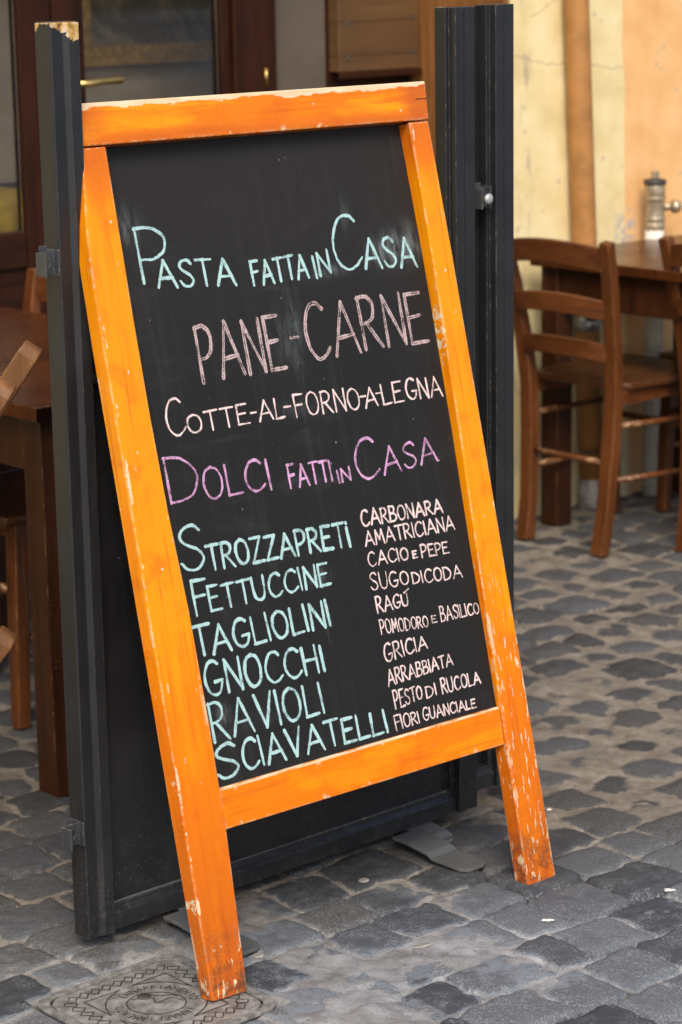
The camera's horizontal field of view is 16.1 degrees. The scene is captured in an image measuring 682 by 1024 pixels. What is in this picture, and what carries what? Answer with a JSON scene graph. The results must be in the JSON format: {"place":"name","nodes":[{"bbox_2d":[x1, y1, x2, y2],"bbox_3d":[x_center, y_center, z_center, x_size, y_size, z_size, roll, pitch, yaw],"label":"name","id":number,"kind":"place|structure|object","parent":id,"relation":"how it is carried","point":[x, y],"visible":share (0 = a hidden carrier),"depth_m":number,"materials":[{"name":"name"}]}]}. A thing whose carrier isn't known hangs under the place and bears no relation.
{"place":"outdoors","nodes":[
{"label":"outdoors","id":0,"kind":"place"},
{"bbox_2d":[0,182,16,187],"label":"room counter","id":1,"kind":"object","parent":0,"point":[12,184],"depth_m":6.59,"materials":[{"name":"grey wood"}]},
{"bbox_2d":[0,186,18,232],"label":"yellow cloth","id":2,"kind":"object","parent":1,"relation":"on","point":[8,211],"visible":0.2,"depth_m":6.08,"materials":[{"name":"fabric"}]},
{"bbox_2d":[0,491,681,1023],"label":"cobblestone street","id":3,"kind":"structure","parent":0,"point":[600,661],"depth_m":4.17,"materials":[{"name":"grey stone"}]},
{"bbox_2d":[0,470,31,729],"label":"ladderback chair","id":4,"kind":"object","parent":3,"relation":"on","point":[15,589],"visible":0.12,"depth_m":4.99,"materials":[{"name":"brown wood"}]},
{"bbox_2d":[0,340,41,663],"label":"folding chair","id":5,"kind":"object","parent":3,"relation":"on","point":[20,366],"visible":1,"depth_m":4.21,"materials":[{"name":"brown wood"}]},
{"bbox_2d":[0,268,46,583],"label":"ladderback chair","id":6,"kind":"object","parent":3,"relation":"on","point":[35,295],"visible":0.06,"depth_m":5.79,"materials":[{"name":"brown wood"}]},
{"bbox_2d":[0,307,91,797],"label":"wooden table","id":7,"kind":"object","parent":3,"relation":"on","point":[26,437],"visible":0.38,"depth_m":4.55,"materials":[{"name":"brown wood"}]},
{"bbox_2d":[38,954,275,1023],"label":"irrigation cover","id":8,"kind":"object","parent":3,"relation":"on","point":[162,989],"visible":0.94,"depth_m":3.73,"materials":[{"name":"metal"}]},
{"bbox_2d":[252,952,263,957],"bbox_3d":[-0.133,0.711,3.877,0.020,0.002,0.021,-1,13,1],"label":"gum spot","id":9,"kind":"object","parent":3,"relation":"on","point":[257,955],"visible":1,"depth_m":3.88,"materials":[{"name":"white"}]},
{"bbox_2d":[35,6,485,955],"bbox_3d":[-0.051,-0.064,3.948,0.922,1.467,0.225,-12,17,-41],"label":"windbreak screen","id":10,"kind":"object","parent":3,"relation":"on","point":[119,838],"visible":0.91,"depth_m":3.88,"materials":[{"name":"paint"}]},
{"bbox_2d":[34,4,513,917],"bbox_3d":[-0.028,-0.096,4.085,1.003,1.467,0.153,-12,17,-41],"label":"windbreak screen","id":11,"kind":"object","parent":3,"relation":"on","point":[494,178],"visible":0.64,"depth_m":4.35,"materials":[{"name":"paint"}]},
{"bbox_2d":[80,81,554,1000],"bbox_3d":[-0.032,0.013,3.917,0.756,1.387,0.039,-12,5,-39],"label":"menu board","id":12,"kind":"object","parent":3,"relation":"on","point":[296,447],"visible":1,"depth_m":3.88,"materials":[{"name":"wood"}]},
{"bbox_2d":[0,0,681,518],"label":"restaurant facade","id":13,"kind":"structure","parent":3,"relation":"on","point":[310,44],"depth_m":6.65,"materials":[{"name":"paint"}]},
{"bbox_2d":[0,268,25,309],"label":"door panel","id":14,"kind":"structure","parent":13,"relation":"in","point":[12,282],"depth_m":5.98,"materials":[{"name":"brown wood"}]},
{"bbox_2d":[82,0,212,66],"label":"window pane","id":15,"kind":"object","parent":13,"relation":"attached to","point":[125,32],"visible":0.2,"depth_m":6.85,"materials":[{"name":"glass"}]},
{"bbox_2d":[564,0,602,510],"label":"drainpipe","id":16,"kind":"object","parent":13,"relation":"attached to","point":[580,115],"visible":0.62,"depth_m":6.67,"materials":[{"name":"paint"}]},
{"bbox_2d":[358,877,368,881],"bbox_3d":[0.040,0.636,4.173,0.021,0.002,0.019,-8,15,-28],"label":"gum spot","id":17,"kind":"object","parent":3,"relation":"on","point":[364,879],"visible":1,"depth_m":4.17,"materials":[{"name":"white"}]},
{"bbox_2d":[413,943,430,948],"bbox_3d":[0.131,0.701,3.906,0.034,0.002,0.012,-8,15,-28],"label":"gum spot","id":18,"kind":"object","parent":3,"relation":"on","point":[422,945],"visible":1,"depth_m":3.91,"materials":[{"name":"white"}]},
{"bbox_2d":[514,237,680,556],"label":"ladderback chair","id":19,"kind":"object","parent":3,"relation":"on","point":[615,372],"visible":0.94,"depth_m":6.36,"materials":[{"name":"brown wood"}]},
{"bbox_2d":[530,235,681,525],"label":"wooden table","id":20,"kind":"object","parent":3,"relation":"on","point":[644,276],"visible":0.57,"depth_m":6.59,"materials":[{"name":"brown wood"}]},
{"bbox_2d":[642,170,681,495],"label":"standpipe","id":21,"kind":"object","parent":3,"relation":"on","point":[656,206],"visible":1,"depth_m":6.95,"materials":[{"name":"silver metal"}]},
{"bbox_2d":[656,349,680,511],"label":"ladderback chair","id":22,"kind":"object","parent":3,"relation":"on","point":[667,443],"visible":0.55,"depth_m":6.82,"materials":[{"name":"brown wood"}]},
{"bbox_2d":[658,236,681,551],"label":"ladderback chair","id":23,"kind":"object","parent":3,"relation":"on","point":[671,252],"visible":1,"depth_m":6.26,"materials":[{"name":"brown wood"}]}
]}

